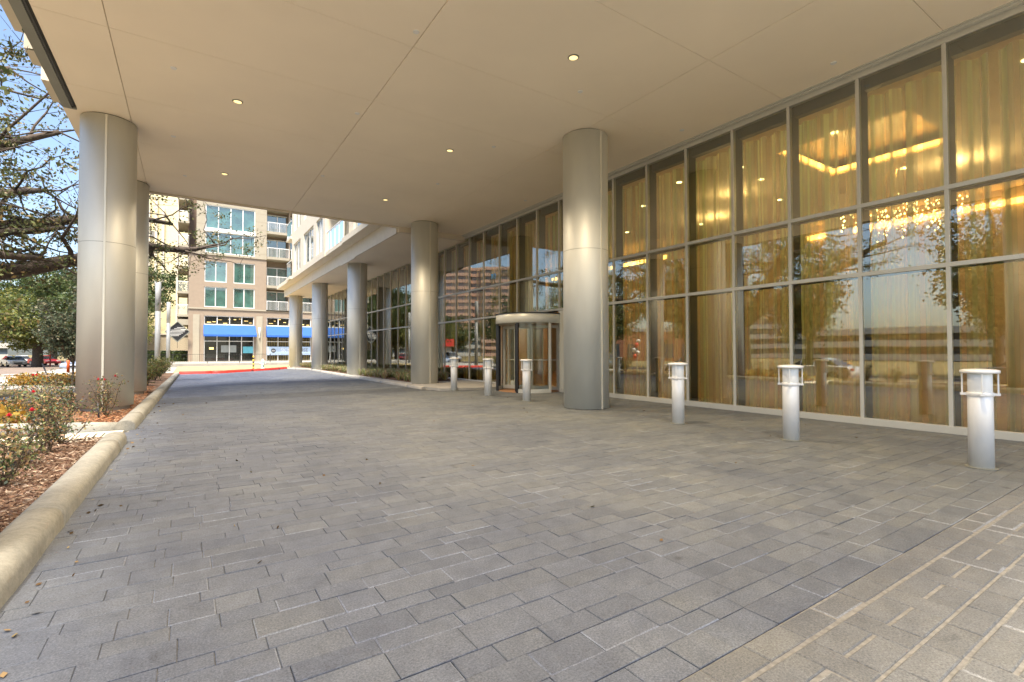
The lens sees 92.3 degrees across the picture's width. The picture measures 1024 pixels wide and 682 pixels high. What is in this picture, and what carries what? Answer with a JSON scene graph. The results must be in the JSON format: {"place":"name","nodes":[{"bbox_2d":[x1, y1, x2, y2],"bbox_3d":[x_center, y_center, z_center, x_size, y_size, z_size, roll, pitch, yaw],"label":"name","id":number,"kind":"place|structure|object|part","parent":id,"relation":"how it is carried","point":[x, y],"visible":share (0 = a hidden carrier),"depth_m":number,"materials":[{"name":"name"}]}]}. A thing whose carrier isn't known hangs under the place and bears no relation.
{"place":"outdoors","nodes":[
{"label":"outdoors","id":0,"kind":"place"},
{"bbox_2d":[0,362,62,374],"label":"road","id":1,"kind":"structure","parent":0,"point":[16,369],"depth_m":54.73,"materials":[{"name":"concrete"}]},
{"bbox_2d":[0,356,27,366],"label":"parked car","id":2,"kind":"object","parent":1,"relation":"on","point":[7,361],"visible":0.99,"depth_m":64.50,"materials":[{"name":"white paint"}]},
{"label":"windows","id":3,"kind":"part","parent":2,"relation":"part of","materials":[{"name":"black glass"}]},
{"bbox_2d":[15,355,29,363],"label":"parked car","id":4,"kind":"object","parent":1,"relation":"on","point":[25,357],"visible":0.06,"depth_m":74.24,"materials":[{"name":"paint"}]},
{"bbox_2d":[27,355,60,364],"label":"parked car","id":5,"kind":"object","parent":1,"relation":"on","point":[53,360],"visible":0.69,"depth_m":71.79,"materials":[{"name":"red paint"}]},
{"bbox_2d":[0,355,67,365],"bbox_3d":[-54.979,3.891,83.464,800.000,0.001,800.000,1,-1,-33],"label":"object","id":6,"kind":"structure","parent":0,"point":[61,359],"depth_m":160.42,"materials":[{"name":"red metal"}]},
{"bbox_2d":[0,339,7,359],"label":"pale office","id":7,"kind":"structure","parent":6,"relation":"on","point":[3,352],"depth_m":126.67,"materials":[{"name":"white concrete"}]},
{"bbox_2d":[1,338,59,353],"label":"background tree","id":8,"kind":"object","parent":6,"relation":"on","point":[30,348],"visible":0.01,"depth_m":107.31,"materials":[{"name":"green plant"}]},
{"bbox_2d":[0,286,74,366],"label":"street tree","id":9,"kind":"object","parent":6,"relation":"on","point":[37,358],"visible":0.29,"depth_m":62.87,"materials":[{"name":"green plant"}]},
{"bbox_2d":[0,269,161,358],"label":"street tree","id":10,"kind":"object","parent":6,"relation":"on","point":[7,284],"visible":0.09,"depth_m":84.77,"materials":[{"name":"green plant"}]},
{"bbox_2d":[11,272,172,335],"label":"street tree","id":11,"kind":"object","parent":6,"relation":"on","point":[47,294],"visible":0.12,"depth_m":56.25,"materials":[{"name":"green plant"}]},
{"bbox_2d":[45,264,187,308],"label":"street tree","id":12,"kind":"object","parent":6,"relation":"on","point":[169,278],"visible":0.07,"depth_m":91.75,"materials":[{"name":"green plant"}]},
{"bbox_2d":[147,317,154,348],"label":"street tree","id":13,"kind":"object","parent":6,"relation":"on","point":[150,331],"depth_m":48.07,"materials":[{"name":"green plant"}]},
{"bbox_2d":[0,4,78,354],"label":"sky","id":14,"kind":"structure","parent":0,"point":[34,116],"materials":[{"name":"blue"}]},
{"bbox_2d":[0,436,101,532],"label":"mulch bed","id":15,"kind":"object","parent":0,"point":[13,503],"visible":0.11,"depth_m":4.87,"materials":[{"name":"brown wood"}]},
{"bbox_2d":[0,433,38,487],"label":"rose bush","id":16,"kind":"object","parent":15,"relation":"on","point":[12,463],"visible":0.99,"depth_m":4.55,"materials":[{"name":"green plant"}]},
{"bbox_2d":[0,406,63,467],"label":"rose bush","id":17,"kind":"object","parent":15,"relation":"on","point":[12,435],"visible":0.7,"depth_m":5.26,"materials":[{"name":"green plant"}]},
{"bbox_2d":[9,384,80,454],"bbox_3d":[-5.696,0.959,6.006,0.607,0.911,0.613,-1,-2,41],"label":"rose bush","id":18,"kind":"object","parent":15,"relation":"on","point":[47,414],"visible":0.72,"depth_m":5.99,"materials":[{"name":"green plant"}]},
{"bbox_2d":[20,389,111,444],"bbox_3d":[-6.065,1.029,6.713,0.619,0.801,0.999,0,-1,9],"label":"rose bush","id":19,"kind":"object","parent":15,"relation":"on","point":[75,404],"visible":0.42,"depth_m":6.71,"materials":[{"name":"green plant"}]},
{"bbox_2d":[0,367,176,399],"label":"sidewalk","id":20,"kind":"structure","parent":0,"point":[61,371],"depth_m":24.13,"materials":[{"name":"concrete"}]},
{"bbox_2d":[0,389,17,397],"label":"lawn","id":21,"kind":"structure","parent":20,"relation":"on","point":[5,394],"depth_m":17.75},
{"bbox_2d":[0,374,41,376],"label":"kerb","id":22,"kind":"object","parent":20,"relation":"on","point":[3,375],"visible":0.17,"depth_m":30.51,"materials":[{"name":"concrete"}]},
{"bbox_2d":[0,422,117,437],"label":"side kerb","id":23,"kind":"structure","parent":20,"relation":"on","point":[102,426],"depth_m":8.04,"materials":[{"name":"concrete"}]},
{"bbox_2d":[0,430,123,442],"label":"walkway","id":24,"kind":"structure","parent":20,"relation":"on","point":[90,434],"depth_m":7.62,"materials":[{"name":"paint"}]},
{"bbox_2d":[59,359,75,368],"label":"car","id":25,"kind":"object","parent":20,"relation":"on","point":[63,365],"visible":0.18,"depth_m":43.35,"materials":[{"name":"paint"}]},
{"bbox_2d":[0,386,153,435],"bbox_3d":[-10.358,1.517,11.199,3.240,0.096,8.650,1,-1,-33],"label":"mulch bed","id":26,"kind":"object","parent":20,"relation":"on","point":[138,398],"visible":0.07,"depth_m":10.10,"materials":[{"name":"brown wood"}]},
{"bbox_2d":[0,371,65,417],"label":"rose bush","id":27,"kind":"object","parent":26,"relation":"on","point":[13,398],"visible":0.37,"depth_m":8.83,"materials":[{"name":"green plant"}]},
{"bbox_2d":[0,396,69,423],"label":"yellow foliage","id":28,"kind":"object","parent":26,"relation":"on","point":[4,411],"visible":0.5,"depth_m":8.52,"materials":[{"name":"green plant"}]},
{"bbox_2d":[4,372,73,422],"bbox_3d":[-8.158,1.005,8.538,0.821,0.973,0.960,1,-1,-33],"label":"rose bush","id":29,"kind":"object","parent":26,"relation":"on","point":[45,386],"visible":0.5,"depth_m":8.38,"materials":[{"name":"green plant"}]},
{"bbox_2d":[45,368,75,408],"bbox_3d":[-9.377,1.016,10.598,0.751,1.002,1.112,-1,-2,41],"label":"rose bush","id":30,"kind":"object","parent":26,"relation":"on","point":[69,390],"visible":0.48,"depth_m":10.43,"materials":[{"name":"green plant"}]},
{"bbox_2d":[84,373,128,416],"bbox_3d":[-7.919,1.051,9.575,0.690,0.844,0.596,0,-1,8],"label":"rose bush","id":31,"kind":"object","parent":26,"relation":"on","point":[103,397],"visible":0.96,"depth_m":9.53,"materials":[{"name":"green plant"}]},
{"bbox_2d":[154,281,160,359],"bbox_3d":[-22.580,-0.858,31.376,0.310,5.850,0.310,1,-1,-33],"label":"light pole","id":32,"kind":"object","parent":20,"relation":"on","point":[157,317],"visible":0.77,"depth_m":31.27,"materials":[{"name":"grey metal"}]},
{"bbox_2d":[166,302,170,361],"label":"light pole","id":33,"kind":"object","parent":20,"relation":"on","point":[168,318],"visible":0.91,"depth_m":44.62,"materials":[{"name":"grey metal"}]},
{"bbox_2d":[165,321,189,347],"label":"diamond sign","id":34,"kind":"object","parent":33,"relation":"attached to","point":[179,331],"visible":0.9,"depth_m":55.75,"materials":[{"name":"black metal"}]},
{"label":"green lawn","id":35,"kind":"structure","parent":20,"relation":"on","visible":0},
{"bbox_2d":[0,371,75,385],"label":"yellow foliage","id":36,"kind":"object","parent":35,"relation":"on","point":[19,377],"visible":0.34,"depth_m":21.89,"materials":[{"name":"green plant"}]},
{"bbox_2d":[22,269,76,385],"bbox_3d":[-18.983,-0.424,21.149,3.190,5.547,2.475,1,-1,-33],"label":"young tree","id":37,"kind":"object","parent":35,"relation":"on","point":[61,340],"visible":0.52,"depth_m":20.94,"materials":[{"name":"green plant"}]},
{"bbox_2d":[66,360,69,373],"bbox_3d":[-21.120,1.447,23.424,0.120,1.080,0.117,1,-1,-33],"label":"marker post","id":38,"kind":"object","parent":35,"relation":"on","point":[68,367],"visible":0.53,"depth_m":23.39,"materials":[{"name":"orange plastic"}]},
{"bbox_2d":[144,373,173,391],"bbox_3d":[-16.805,1.745,22.306,2.180,0.076,17.042,1,-1,-32],"label":"long mulch bed","id":39,"kind":"object","parent":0,"point":[159,382],"visible":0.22,"depth_m":20.51,"materials":[{"name":"brown wood"}]},
{"bbox_2d":[147,362,154,377],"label":"shrub","id":40,"kind":"object","parent":39,"relation":"on","point":[150,368],"visible":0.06,"depth_m":16.53,"materials":[{"name":"green plant"}]},
{"bbox_2d":[147,359,156,385],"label":"shrub","id":41,"kind":"object","parent":39,"relation":"on","point":[151,375],"visible":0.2,"depth_m":17.88,"materials":[{"name":"green plant"}]},
{"bbox_2d":[147,360,160,379],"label":"shrub","id":42,"kind":"object","parent":39,"relation":"on","point":[155,365],"visible":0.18,"depth_m":19.49,"materials":[{"name":"green plant"}]},
{"bbox_2d":[148,356,165,377],"bbox_3d":[-16.628,1.222,22.735,1.082,1.080,1.313,1,-1,-33],"label":"shrub","id":43,"kind":"object","parent":39,"relation":"on","point":[159,364],"visible":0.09,"depth_m":23.05,"materials":[{"name":"green plant"}]},
{"bbox_2d":[147,357,172,379],"bbox_3d":[-15.358,1.203,21.215,1.330,1.045,0.875,1,-1,-33],"label":"shrub","id":44,"kind":"object","parent":39,"relation":"on","point":[158,374],"visible":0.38,"depth_m":21.27,"materials":[{"name":"green plant"}]},
{"bbox_2d":[148,358,174,375],"bbox_3d":[-17.801,1.325,24.742,1.020,0.957,1.046,0,-1,1],"label":"shrub","id":45,"kind":"object","parent":39,"relation":"on","point":[159,365],"visible":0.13,"depth_m":24.85,"materials":[{"name":"green plant"}]},
{"bbox_2d":[155,357,175,372],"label":"shrub","id":46,"kind":"object","parent":39,"relation":"on","point":[169,368],"visible":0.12,"depth_m":28.00,"materials":[{"name":"green plant"}]},
{"bbox_2d":[173,365,288,372],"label":"dry grass verge","id":47,"kind":"structure","parent":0,"point":[196,368],"depth_m":42.96,"materials":[{"name":"beige plant"}]},
{"bbox_2d":[179,367,286,373],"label":"red kerb","id":48,"kind":"structure","parent":47,"relation":"on","point":[221,371],"depth_m":30.95,"materials":[{"name":"paint"}]},
{"bbox_2d":[260,359,265,367],"bbox_3d":[-20.261,1.845,40.027,0.392,0.800,0.383,0,-1,11],"label":"fire hydrant","id":49,"kind":"object","parent":47,"relation":"on","point":[262,363],"visible":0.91,"depth_m":39.93,"materials":[{"name":"white metal"}]},
{"bbox_2d":[170,360,310,366],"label":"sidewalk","id":50,"kind":"structure","parent":0,"point":[218,363],"depth_m":50.39,"materials":[{"name":"concrete"}]},
{"bbox_2d":[147,353,278,363],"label":"fence","id":51,"kind":"object","parent":50,"relation":"on","point":[172,357],"visible":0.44,"depth_m":48.52,"materials":[{"name":"black metal"}]},
{"bbox_2d":[175,198,311,361],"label":"apartment block","id":52,"kind":"structure","parent":50,"relation":"on","point":[232,308],"depth_m":60.00,"materials":[{"name":"beige paint"}]},
{"bbox_2d":[204,286,226,307],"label":"window","id":53,"kind":"structure","parent":52,"relation":"in","point":[213,296],"depth_m":58.52,"materials":[{"name":"teal glass"}]},
{"bbox_2d":[204,260,226,282],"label":"window","id":54,"kind":"structure","parent":52,"relation":"in","point":[212,274],"depth_m":58.60,"materials":[{"name":"teal glass"}]},
{"bbox_2d":[205,204,254,232],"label":"window","id":55,"kind":"structure","parent":52,"relation":"in","point":[243,219],"depth_m":59.61,"materials":[{"name":"teal glass"}]},
{"bbox_2d":[205,231,254,256],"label":"window","id":56,"kind":"structure","parent":52,"relation":"in","point":[238,241],"depth_m":59.71,"materials":[{"name":"teal glass"}]},
{"bbox_2d":[233,288,254,308],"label":"window","id":57,"kind":"structure","parent":52,"relation":"in","point":[242,298],"depth_m":60.15,"materials":[{"name":"teal glass"}]},
{"bbox_2d":[233,263,254,284],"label":"window","id":58,"kind":"structure","parent":52,"relation":"in","point":[243,273],"depth_m":60.24,"materials":[{"name":"teal glass"}]},
{"bbox_2d":[266,291,285,310],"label":"balcony door","id":59,"kind":"structure","parent":52,"relation":"in","point":[270,296],"depth_m":63.09,"materials":[{"name":"white glass"}]},
{"bbox_2d":[266,267,286,285],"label":"balcony door","id":60,"kind":"structure","parent":52,"relation":"in","point":[278,272],"depth_m":63.16,"materials":[{"name":"white glass"}]},
{"bbox_2d":[267,239,286,257],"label":"balcony door","id":61,"kind":"structure","parent":52,"relation":"in","point":[274,244],"depth_m":63.27,"materials":[{"name":"white glass"}]},
{"bbox_2d":[267,214,286,232],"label":"balcony door","id":62,"kind":"structure","parent":52,"relation":"in","point":[270,218],"depth_m":63.33,"materials":[{"name":"white glass"}]},
{"bbox_2d":[267,347,310,354],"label":"shop banner","id":63,"kind":"object","parent":52,"relation":"attached to","point":[283,350],"visible":0.68,"depth_m":62.26,"materials":[{"name":"white plastic"}]},
{"bbox_2d":[303,298,309,311],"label":"balcony door","id":64,"kind":"structure","parent":52,"relation":"in","point":[305,300],"depth_m":65.18,"materials":[{"name":"white glass"}]},
{"bbox_2d":[299,362,342,367],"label":"ornamental grass","id":65,"kind":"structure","parent":0,"point":[306,364],"depth_m":38.33,"materials":[{"name":"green plant"}]},
{"bbox_2d":[321,364,378,372],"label":"ornamental grass","id":66,"kind":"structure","parent":0,"point":[339,368],"depth_m":30.92,"materials":[{"name":"green plant"}]},
{"bbox_2d":[288,366,495,390],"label":"entrance sidewalk","id":67,"kind":"structure","parent":0,"point":[461,385],"depth_m":18.22,"materials":[{"name":"concrete"}]},
{"bbox_2d":[361,375,450,381],"bbox_3d":[-5.250,1.714,23.389,2.220,0.036,7.500,1,-1,-33],"label":"planting bed","id":68,"kind":"object","parent":67,"relation":"on","point":[394,378],"visible":0.22,"depth_m":21.47,"materials":[{"name":"brown soil"}]},
{"bbox_2d":[352,367,449,380],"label":"ornamental grass","id":69,"kind":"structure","parent":0,"point":[404,373],"depth_m":22.86,"materials":[{"name":"green plant"}]},
{"bbox_2d":[0,369,1023,681],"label":"driveway pavers","id":70,"kind":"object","parent":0,"point":[438,557],"visible":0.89,"depth_m":3.26,"materials":[{"name":"stone"}]},
{"bbox_2d":[287,367,425,388],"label":"garden kerb","id":71,"kind":"structure","parent":70,"relation":"on","point":[386,381],"depth_m":22.08,"materials":[{"name":"concrete"}]},
{"bbox_2d":[0,390,857,676],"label":"fallen leaves","id":72,"kind":"object","parent":70,"relation":"on","point":[3,674],"visible":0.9,"depth_m":3.98,"materials":[{"name":"brown plant"}]},
{"bbox_2d":[449,358,458,390],"bbox_3d":[-1.927,1.100,16.369,0.336,1.094,0.336,-1,-2,42],"label":"bollard light","id":73,"kind":"object","parent":70,"relation":"on","point":[454,365],"visible":1,"depth_m":16.27,"materials":[{"name":"paint"}]},
{"bbox_2d":[482,358,493,395],"bbox_3d":[-0.696,1.056,14.427,0.336,1.094,0.336,-1,-2,45],"label":"bollard light","id":74,"kind":"object","parent":70,"relation":"on","point":[488,367],"visible":1,"depth_m":14.34,"materials":[{"name":"paint"}]},
{"bbox_2d":[520,359,532,401],"bbox_3d":[0.382,1.021,12.862,0.336,1.094,0.336,1,-2,-42],"label":"bollard light","id":75,"kind":"object","parent":70,"relation":"on","point":[527,369],"visible":1,"depth_m":12.77,"materials":[{"name":"paint"}]},
{"bbox_2d":[668,362,687,424],"bbox_3d":[2.982,0.931,8.840,0.336,1.094,0.336,1,-2,-39],"label":"bollard light","id":76,"kind":"object","parent":70,"relation":"on","point":[678,404],"visible":1,"depth_m":8.75,"materials":[{"name":"paint"}]},
{"bbox_2d":[777,365,803,441],"bbox_3d":[4.071,0.894,7.187,0.336,1.094,0.336,1,-1,-36],"label":"bollard light","id":77,"kind":"object","parent":70,"relation":"on","point":[790,384],"visible":1,"depth_m":7.10,"materials":[{"name":"paint"}]},
{"bbox_2d":[680,486,1023,681],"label":"sandy joint","id":78,"kind":"object","parent":70,"relation":"on","point":[955,670],"depth_m":2.36,"materials":[{"name":"beige sand"}]},
{"bbox_2d":[959,369,1000,470],"bbox_3d":[5.203,0.856,5.467,0.336,1.094,0.336,1,-1,-33],"label":"bollard light","id":79,"kind":"object","parent":70,"relation":"on","point":[979,393],"visible":1,"depth_m":5.39,"materials":[{"name":"paint"}]},
{"bbox_2d":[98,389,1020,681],"bbox_3d":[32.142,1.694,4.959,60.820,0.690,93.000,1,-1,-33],"label":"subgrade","id":80,"kind":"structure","parent":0,"point":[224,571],"depth_m":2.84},
{"bbox_2d":[0,432,126,608],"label":"kerb","id":81,"kind":"structure","parent":80,"relation":"on","point":[28,535],"depth_m":3.53,"materials":[{"name":"concrete"}]},
{"bbox_2d":[0,9,270,357],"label":"live oak","id":82,"kind":"object","parent":80,"relation":"on","point":[21,228],"visible":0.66,"depth_m":15.41,"materials":[{"name":"green plant"}]},
{"bbox_2d":[115,372,179,431],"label":"kerb","id":83,"kind":"structure","parent":80,"relation":"on","point":[134,418],"depth_m":10.22,"materials":[{"name":"concrete"}]},
{"bbox_2d":[0,0,1023,441],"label":"hotel building","id":84,"kind":"structure","parent":80,"relation":"on","point":[386,154],"depth_m":10.75,"materials":[{"name":"beige paint"}]},
{"bbox_2d":[295,241,299,270],"bbox_3d":[-15.209,-6.070,35.149,0.040,2.080,2.600,1,-1,-33],"label":"window","id":85,"kind":"structure","parent":84,"relation":"in","point":[296,258],"depth_m":35.55,"materials":[{"name":"grey glass"}]},
{"bbox_2d":[295,240,299,268],"bbox_3d":[-15.234,-6.070,35.132,0.060,2.080,2.600,1,-1,-33],"label":"window frame","id":86,"kind":"structure","parent":84,"relation":"in","point":[299,240],"depth_m":35.11,"materials":[{"name":"white paint"}]},
{"bbox_2d":[296,214,300,228],"bbox_3d":[-15.215,-9.069,35.212,0.040,2.080,2.600,1,-1,-33],"label":"window","id":87,"kind":"structure","parent":84,"relation":"in","point":[296,214],"depth_m":35.65,"materials":[{"name":"grey glass"}]},
{"bbox_2d":[305,228,312,263],"bbox_3d":[-13.037,-6.144,31.850,0.040,2.080,3.100,1,-1,-33],"label":"window","id":88,"kind":"structure","parent":84,"relation":"in","point":[310,233],"depth_m":32.24,"materials":[{"name":"grey glass"}]},
{"bbox_2d":[305,227,312,260],"bbox_3d":[-13.062,-6.144,31.834,0.060,2.080,3.100,1,-1,-33],"label":"window frame","id":89,"kind":"structure","parent":84,"relation":"in","point":[312,227],"depth_m":31.85,"materials":[{"name":"white paint"}]},
{"bbox_2d":[317,218,322,254],"bbox_3d":[-11.302,-6.204,29.162,0.060,2.080,1.700,1,-1,-33],"label":"window frame","id":90,"kind":"structure","parent":84,"relation":"in","point":[321,218],"depth_m":29.15,"materials":[{"name":"white paint"}]},
{"bbox_2d":[318,219,322,253],"bbox_3d":[-11.277,-6.204,29.178,0.040,2.080,1.700,1,-1,-33],"label":"window","id":91,"kind":"structure","parent":84,"relation":"in","point":[320,239],"depth_m":29.41,"materials":[{"name":"grey glass"}]},
{"bbox_2d":[440,247,468,378],"bbox_3d":[-2.675,-1.218,23.115,0.184,5.920,3.500,1,-1,-33],"label":"sheer curtain","id":92,"kind":"object","parent":84,"relation":"hanging from","point":[442,325],"visible":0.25,"depth_m":23.35,"materials":[{"name":"white fabric"}]},
{"bbox_2d":[477,233,509,380],"bbox_3d":[-0.917,-1.278,20.441,0.186,5.920,2.900,1,-1,-33],"label":"sheer curtain","id":93,"kind":"object","parent":84,"relation":"hanging from","point":[497,289],"visible":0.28,"depth_m":20.19,"materials":[{"name":"white fabric"}]},
{"bbox_2d":[511,329,514,384],"bbox_3d":[-0.164,0.376,18.331,0.152,2.580,1.090,1,-1,-33],"label":"swing door","id":94,"kind":"structure","parent":84,"relation":"attached to","point":[512,356],"depth_m":18.06,"materials":[{"name":"clear glass"}]},
{"bbox_2d":[495,312,559,392],"bbox_3d":[0.609,0.388,16.439,2.340,2.535,2.340,1,-1,-33],"label":"revolving door","id":95,"kind":"structure","parent":84,"relation":"attached to","point":[523,324],"depth_m":16.02,"materials":[{"name":"silver metal"}]},
{"bbox_2d":[510,214,557,311],"bbox_3d":[0.978,-2.692,17.589,0.188,3.220,3.800,1,-1,-33],"label":"sheer curtain","id":96,"kind":"object","parent":84,"relation":"hanging from","point":[555,249],"visible":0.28,"depth_m":18.00,"materials":[{"name":"white fabric"}]},
{"bbox_2d":[562,310,563,388],"bbox_3d":[1.840,0.308,15.287,0.152,2.580,0.880,1,-1,-33],"label":"swing door","id":97,"kind":"structure","parent":84,"relation":"attached to","point":[562,354],"depth_m":15.63,"materials":[{"name":"clear glass"}]},
{"bbox_2d":[608,176,663,397],"bbox_3d":[3.345,-1.423,13.970,0.187,5.920,2.400,1,-1,-33],"label":"sheer curtain","id":98,"kind":"object","parent":84,"relation":"hanging from","point":[644,296],"visible":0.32,"depth_m":13.62,"materials":[{"name":"white fabric"}]},
{"bbox_2d":[664,148,733,403],"bbox_3d":[4.610,-1.466,12.050,0.179,5.920,2.200,1,-1,-33],"label":"sheer curtain","id":99,"kind":"object","parent":84,"relation":"hanging from","point":[669,289],"visible":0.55,"depth_m":11.97,"materials":[{"name":"white fabric"}]},
{"bbox_2d":[746,113,837,413],"bbox_3d":[5.734,-1.504,10.336,0.180,5.920,1.900,1,-1,-33],"label":"sheer curtain","id":100,"kind":"object","parent":84,"relation":"hanging from","point":[828,270],"visible":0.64,"depth_m":10.24,"materials":[{"name":"gold fabric"}]},
{"bbox_2d":[833,72,948,424],"bbox_3d":[6.741,-1.539,8.814,0.185,5.920,1.750,1,-1,-33],"label":"sheer curtain","id":101,"kind":"object","parent":84,"relation":"hanging from","point":[895,257],"visible":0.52,"depth_m":8.69,"materials":[{"name":"beige fabric"}]},
{"bbox_2d":[840,158,967,237],"bbox_3d":[9.541,-3.564,12.123,2.469,1.908,2.521,1,-1,-33],"label":"chandelier","id":102,"kind":"object","parent":84,"relation":"hanging from","point":[887,216],"visible":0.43,"depth_m":12.10,"materials":[{"name":"brown"}]},
{"bbox_2d":[954,39,1023,431],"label":"sheer curtain","id":103,"kind":"object","parent":84,"relation":"hanging from","point":[974,219],"visible":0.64,"depth_m":7.81,"materials":[{"name":"gold fabric"}]},
{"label":"side lawn","id":104,"kind":"structure","parent":0,"visible":0},
{"bbox_2d":[147,308,187,350],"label":"building","id":105,"kind":"structure","parent":104,"relation":"on","point":[182,343],"depth_m":68.71,"materials":[{"name":"beige concrete"}]},
{"bbox_2d":[147,350,187,361],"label":"hedge","id":106,"kind":"object","parent":104,"relation":"on","point":[181,358],"visible":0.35,"depth_m":61.25,"materials":[{"name":"green plant"}]},
{"bbox_2d":[148,194,187,308],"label":"yellow tower","id":107,"kind":"structure","parent":104,"relation":"on","point":[168,233],"depth_m":98.76,"materials":[{"name":"paint"}]}
]}

